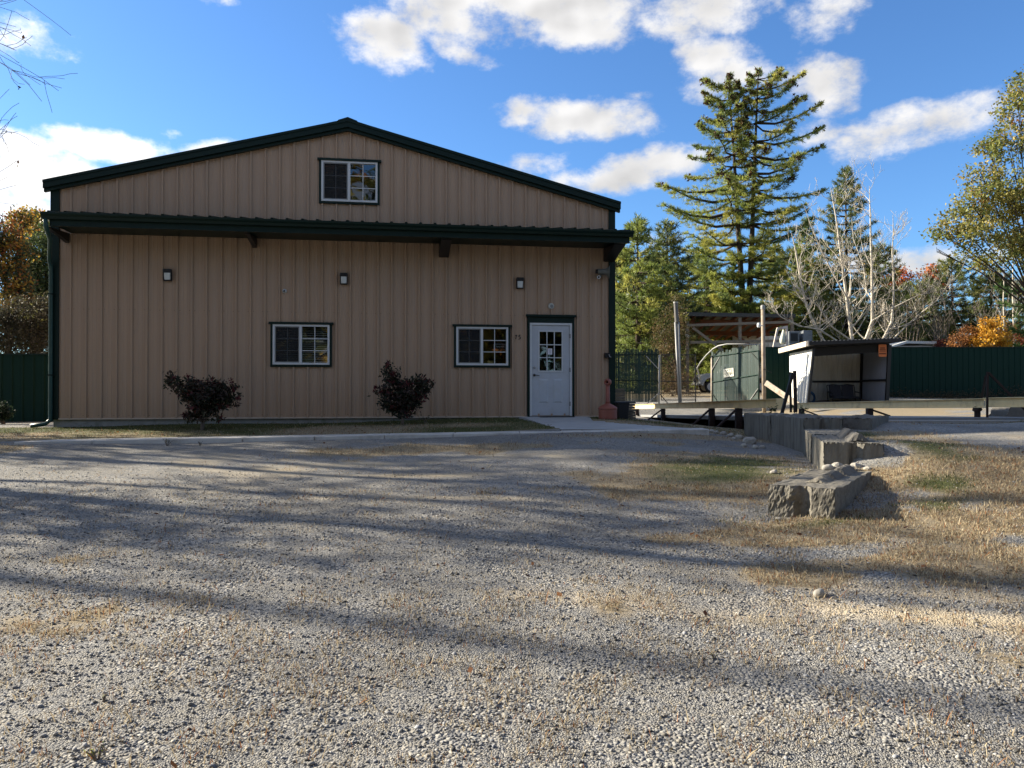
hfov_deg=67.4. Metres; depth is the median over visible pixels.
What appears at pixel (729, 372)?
gate sign
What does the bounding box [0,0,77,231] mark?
bare tree
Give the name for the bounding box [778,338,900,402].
shelter
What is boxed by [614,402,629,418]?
storage tub
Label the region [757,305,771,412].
pipe post
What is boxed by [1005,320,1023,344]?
red shrub
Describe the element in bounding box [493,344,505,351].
window sign
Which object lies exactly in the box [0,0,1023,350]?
sky
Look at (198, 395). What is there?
hydrangea shrub
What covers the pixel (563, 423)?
walkway
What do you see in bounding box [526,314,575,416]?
door
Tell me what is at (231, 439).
path
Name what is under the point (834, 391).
garden loveseat
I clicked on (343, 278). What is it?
wall lamp
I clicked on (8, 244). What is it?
maple tree
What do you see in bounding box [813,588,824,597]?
rock
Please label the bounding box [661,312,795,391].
pole shed
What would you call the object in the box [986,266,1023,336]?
birch tree
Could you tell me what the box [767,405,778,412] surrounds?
weed
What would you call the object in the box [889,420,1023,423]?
kerb
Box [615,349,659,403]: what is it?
chain link fence
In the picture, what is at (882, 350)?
notice board
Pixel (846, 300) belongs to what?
bare tree
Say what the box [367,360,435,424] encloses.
hydrangea shrub
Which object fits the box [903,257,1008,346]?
pine tree
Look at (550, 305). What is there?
alarm sounder
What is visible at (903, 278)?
maple tree
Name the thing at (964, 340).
bronze bush
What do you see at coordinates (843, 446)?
concrete block
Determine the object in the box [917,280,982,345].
bare shrub
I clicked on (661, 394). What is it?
walk gate
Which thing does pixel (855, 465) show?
rock
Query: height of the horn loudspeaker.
0.307 m
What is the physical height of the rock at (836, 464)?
0.119 m
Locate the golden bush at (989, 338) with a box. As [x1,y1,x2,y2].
[968,315,1017,346]
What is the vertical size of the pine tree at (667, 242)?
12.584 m
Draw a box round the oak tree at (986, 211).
[918,64,1023,304]
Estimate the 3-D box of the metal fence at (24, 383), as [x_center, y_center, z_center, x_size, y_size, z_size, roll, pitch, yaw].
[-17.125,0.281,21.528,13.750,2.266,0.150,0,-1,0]
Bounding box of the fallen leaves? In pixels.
[7,422,1023,767]
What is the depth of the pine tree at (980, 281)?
71.59 m
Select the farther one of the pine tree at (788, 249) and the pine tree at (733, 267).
the pine tree at (788, 249)
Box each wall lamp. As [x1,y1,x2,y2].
[163,269,171,280]
[340,273,347,284]
[516,277,523,288]
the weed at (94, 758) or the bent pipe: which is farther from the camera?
the bent pipe
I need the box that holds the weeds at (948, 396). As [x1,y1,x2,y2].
[889,385,1023,398]
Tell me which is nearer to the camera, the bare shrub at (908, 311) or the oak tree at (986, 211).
the oak tree at (986, 211)
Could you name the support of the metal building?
on the ground at (186, 460)
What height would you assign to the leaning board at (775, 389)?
1.164 m
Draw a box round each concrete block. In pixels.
[744,412,790,441]
[768,464,871,518]
[771,413,842,452]
[803,428,841,462]
[812,428,883,468]
[835,414,888,429]
[989,407,1023,416]
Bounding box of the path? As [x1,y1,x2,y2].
[14,428,708,444]
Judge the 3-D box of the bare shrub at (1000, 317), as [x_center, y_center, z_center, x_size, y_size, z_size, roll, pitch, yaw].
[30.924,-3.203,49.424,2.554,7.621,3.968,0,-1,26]
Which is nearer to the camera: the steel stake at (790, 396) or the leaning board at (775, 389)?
the steel stake at (790, 396)
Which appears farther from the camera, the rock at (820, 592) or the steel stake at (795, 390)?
the steel stake at (795, 390)
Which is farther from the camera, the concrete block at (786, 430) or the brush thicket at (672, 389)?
the brush thicket at (672, 389)
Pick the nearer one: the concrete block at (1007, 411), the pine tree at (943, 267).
the concrete block at (1007, 411)
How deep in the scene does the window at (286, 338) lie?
16.89 m
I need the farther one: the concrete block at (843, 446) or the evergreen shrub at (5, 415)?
the evergreen shrub at (5, 415)
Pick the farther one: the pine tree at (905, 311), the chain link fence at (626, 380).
the pine tree at (905, 311)
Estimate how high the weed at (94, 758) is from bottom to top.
0.086 m
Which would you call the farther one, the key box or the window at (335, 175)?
the key box
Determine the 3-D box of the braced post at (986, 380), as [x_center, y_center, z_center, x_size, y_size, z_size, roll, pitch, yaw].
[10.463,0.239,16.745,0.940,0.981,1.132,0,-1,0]
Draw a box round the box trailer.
[890,341,936,346]
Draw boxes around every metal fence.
[0,353,52,421]
[765,347,1023,399]
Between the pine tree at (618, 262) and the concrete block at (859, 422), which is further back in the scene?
the pine tree at (618, 262)
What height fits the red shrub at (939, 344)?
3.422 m
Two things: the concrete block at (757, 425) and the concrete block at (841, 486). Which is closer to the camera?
the concrete block at (841, 486)
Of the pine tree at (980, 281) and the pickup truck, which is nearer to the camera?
the pickup truck
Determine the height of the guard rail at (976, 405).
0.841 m
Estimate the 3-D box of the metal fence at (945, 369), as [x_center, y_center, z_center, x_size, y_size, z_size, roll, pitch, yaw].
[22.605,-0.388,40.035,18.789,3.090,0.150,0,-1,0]
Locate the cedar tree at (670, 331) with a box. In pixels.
[644,291,696,392]
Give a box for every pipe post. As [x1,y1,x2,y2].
[673,301,681,402]
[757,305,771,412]
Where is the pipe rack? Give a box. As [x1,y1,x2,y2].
[773,326,787,346]
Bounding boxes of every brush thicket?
[0,289,48,352]
[650,356,702,396]
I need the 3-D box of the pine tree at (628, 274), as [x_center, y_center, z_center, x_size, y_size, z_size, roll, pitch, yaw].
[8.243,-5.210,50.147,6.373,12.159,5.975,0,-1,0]
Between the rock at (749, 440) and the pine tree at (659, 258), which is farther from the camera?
the pine tree at (659, 258)
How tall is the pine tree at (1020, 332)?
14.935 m
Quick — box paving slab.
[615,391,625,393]
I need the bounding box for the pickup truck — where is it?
[693,364,761,392]
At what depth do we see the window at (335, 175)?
17.07 m
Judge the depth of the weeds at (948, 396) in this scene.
39.15 m
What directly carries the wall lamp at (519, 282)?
attached to the metal building
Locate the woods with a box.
[634,262,1020,374]
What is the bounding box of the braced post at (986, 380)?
[981,372,1023,416]
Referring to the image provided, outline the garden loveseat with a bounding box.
[826,384,860,401]
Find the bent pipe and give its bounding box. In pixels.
[697,343,760,379]
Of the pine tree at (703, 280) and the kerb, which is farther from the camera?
the pine tree at (703, 280)
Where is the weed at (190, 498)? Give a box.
[173,495,192,526]
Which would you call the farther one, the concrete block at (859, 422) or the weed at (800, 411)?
the weed at (800, 411)
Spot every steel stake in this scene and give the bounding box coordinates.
[780,372,793,412]
[789,372,791,411]
[793,371,797,411]
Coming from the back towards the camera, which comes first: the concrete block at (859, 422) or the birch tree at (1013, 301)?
the birch tree at (1013, 301)
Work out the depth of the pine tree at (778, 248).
65.37 m
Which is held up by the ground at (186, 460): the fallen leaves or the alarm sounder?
the fallen leaves
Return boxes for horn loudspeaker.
[595,266,609,277]
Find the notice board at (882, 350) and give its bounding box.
[878,344,886,356]
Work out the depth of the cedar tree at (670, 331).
46.39 m
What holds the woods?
on the ground at (186, 460)
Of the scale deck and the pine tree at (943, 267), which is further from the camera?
the pine tree at (943, 267)
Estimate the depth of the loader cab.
44.58 m
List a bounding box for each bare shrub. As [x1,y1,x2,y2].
[867,278,933,340]
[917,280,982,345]
[970,282,1015,346]
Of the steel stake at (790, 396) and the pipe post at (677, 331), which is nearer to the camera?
the steel stake at (790, 396)
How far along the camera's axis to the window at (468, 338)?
17.48 m
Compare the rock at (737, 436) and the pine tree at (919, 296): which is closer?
the rock at (737, 436)
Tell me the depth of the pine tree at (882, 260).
69.27 m
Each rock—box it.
[735,434,743,438]
[743,437,756,443]
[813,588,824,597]
[822,464,833,470]
[832,462,842,468]
[850,462,862,467]
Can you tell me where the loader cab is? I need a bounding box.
[780,330,811,345]
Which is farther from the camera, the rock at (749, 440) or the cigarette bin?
the cigarette bin
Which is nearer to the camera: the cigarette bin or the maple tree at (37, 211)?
the cigarette bin
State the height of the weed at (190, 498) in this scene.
0.321 m
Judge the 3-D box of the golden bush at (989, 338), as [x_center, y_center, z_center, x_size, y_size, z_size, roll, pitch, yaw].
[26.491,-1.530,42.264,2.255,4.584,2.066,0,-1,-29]
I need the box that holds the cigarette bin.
[598,379,616,418]
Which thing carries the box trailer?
on the ground at (186, 460)
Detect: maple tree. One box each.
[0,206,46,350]
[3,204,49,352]
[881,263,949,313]
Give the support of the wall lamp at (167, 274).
attached to the metal building
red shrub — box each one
[931,338,953,346]
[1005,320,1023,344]
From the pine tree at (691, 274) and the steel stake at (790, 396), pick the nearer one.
the steel stake at (790, 396)
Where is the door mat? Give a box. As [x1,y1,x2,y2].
[538,416,574,416]
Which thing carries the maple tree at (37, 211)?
on the ground at (186, 460)
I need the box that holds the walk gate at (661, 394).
[660,354,695,402]
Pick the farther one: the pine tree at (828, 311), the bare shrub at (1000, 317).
the pine tree at (828, 311)
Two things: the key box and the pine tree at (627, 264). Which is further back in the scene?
the pine tree at (627, 264)
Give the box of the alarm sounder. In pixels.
[548,303,553,308]
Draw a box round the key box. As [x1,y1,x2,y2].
[604,353,610,357]
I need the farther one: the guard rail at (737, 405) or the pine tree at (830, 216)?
the pine tree at (830, 216)
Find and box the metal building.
[30,117,633,427]
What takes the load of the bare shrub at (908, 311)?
on the ground at (186, 460)
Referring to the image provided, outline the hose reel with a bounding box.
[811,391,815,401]
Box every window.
[268,322,333,366]
[317,157,380,205]
[452,324,511,367]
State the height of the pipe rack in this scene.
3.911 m
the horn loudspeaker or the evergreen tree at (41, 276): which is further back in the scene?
the evergreen tree at (41, 276)
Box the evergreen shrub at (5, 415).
[0,400,17,423]
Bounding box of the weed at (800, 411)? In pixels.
[792,405,808,413]
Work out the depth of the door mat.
17.50 m
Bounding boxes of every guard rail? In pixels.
[632,398,782,428]
[797,397,1023,416]
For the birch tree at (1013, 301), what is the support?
on the ground at (186, 460)
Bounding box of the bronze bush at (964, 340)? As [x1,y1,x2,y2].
[942,325,980,346]
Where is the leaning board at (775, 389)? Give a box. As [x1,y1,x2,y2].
[764,381,799,404]
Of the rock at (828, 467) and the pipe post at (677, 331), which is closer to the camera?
the rock at (828, 467)
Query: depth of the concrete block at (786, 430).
13.07 m
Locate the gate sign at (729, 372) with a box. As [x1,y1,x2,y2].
[723,368,733,376]
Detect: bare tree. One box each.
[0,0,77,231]
[763,154,967,340]
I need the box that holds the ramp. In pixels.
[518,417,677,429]
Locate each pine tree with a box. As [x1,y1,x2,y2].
[615,213,685,392]
[615,246,649,384]
[617,247,664,386]
[631,218,710,391]
[631,250,697,387]
[654,66,828,340]
[657,235,738,388]
[661,252,728,389]
[684,258,765,388]
[752,243,825,340]
[753,245,859,337]
[773,217,844,340]
[794,278,850,337]
[797,165,909,340]
[840,242,930,345]
[856,283,956,342]
[883,278,964,345]
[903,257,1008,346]
[946,270,1023,346]
[976,275,1023,343]
[993,181,1023,346]
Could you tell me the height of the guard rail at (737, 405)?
1.090 m
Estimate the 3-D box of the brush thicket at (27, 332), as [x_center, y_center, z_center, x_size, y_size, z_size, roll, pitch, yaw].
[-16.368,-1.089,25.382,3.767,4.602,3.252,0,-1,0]
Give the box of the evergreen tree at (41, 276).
[0,216,49,352]
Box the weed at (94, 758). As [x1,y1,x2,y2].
[84,741,103,760]
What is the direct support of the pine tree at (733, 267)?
on the ground at (186, 460)
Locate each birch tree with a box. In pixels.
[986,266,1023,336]
[1004,253,1023,343]
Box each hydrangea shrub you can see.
[162,370,243,429]
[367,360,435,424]
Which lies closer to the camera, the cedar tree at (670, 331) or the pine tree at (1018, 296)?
the cedar tree at (670, 331)
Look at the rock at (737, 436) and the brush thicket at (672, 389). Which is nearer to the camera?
the rock at (737, 436)
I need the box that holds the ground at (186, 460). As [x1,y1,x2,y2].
[0,388,1023,767]
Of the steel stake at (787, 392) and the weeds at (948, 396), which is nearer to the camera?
the steel stake at (787, 392)
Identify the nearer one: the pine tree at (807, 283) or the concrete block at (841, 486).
the concrete block at (841, 486)
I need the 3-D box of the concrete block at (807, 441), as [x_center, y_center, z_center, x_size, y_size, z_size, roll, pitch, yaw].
[4.841,1.148,11.728,0.654,0.862,1.673,0,-1,17]
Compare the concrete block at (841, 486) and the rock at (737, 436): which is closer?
the concrete block at (841, 486)
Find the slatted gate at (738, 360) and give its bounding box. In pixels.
[711,345,759,400]
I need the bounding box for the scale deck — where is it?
[639,415,1023,420]

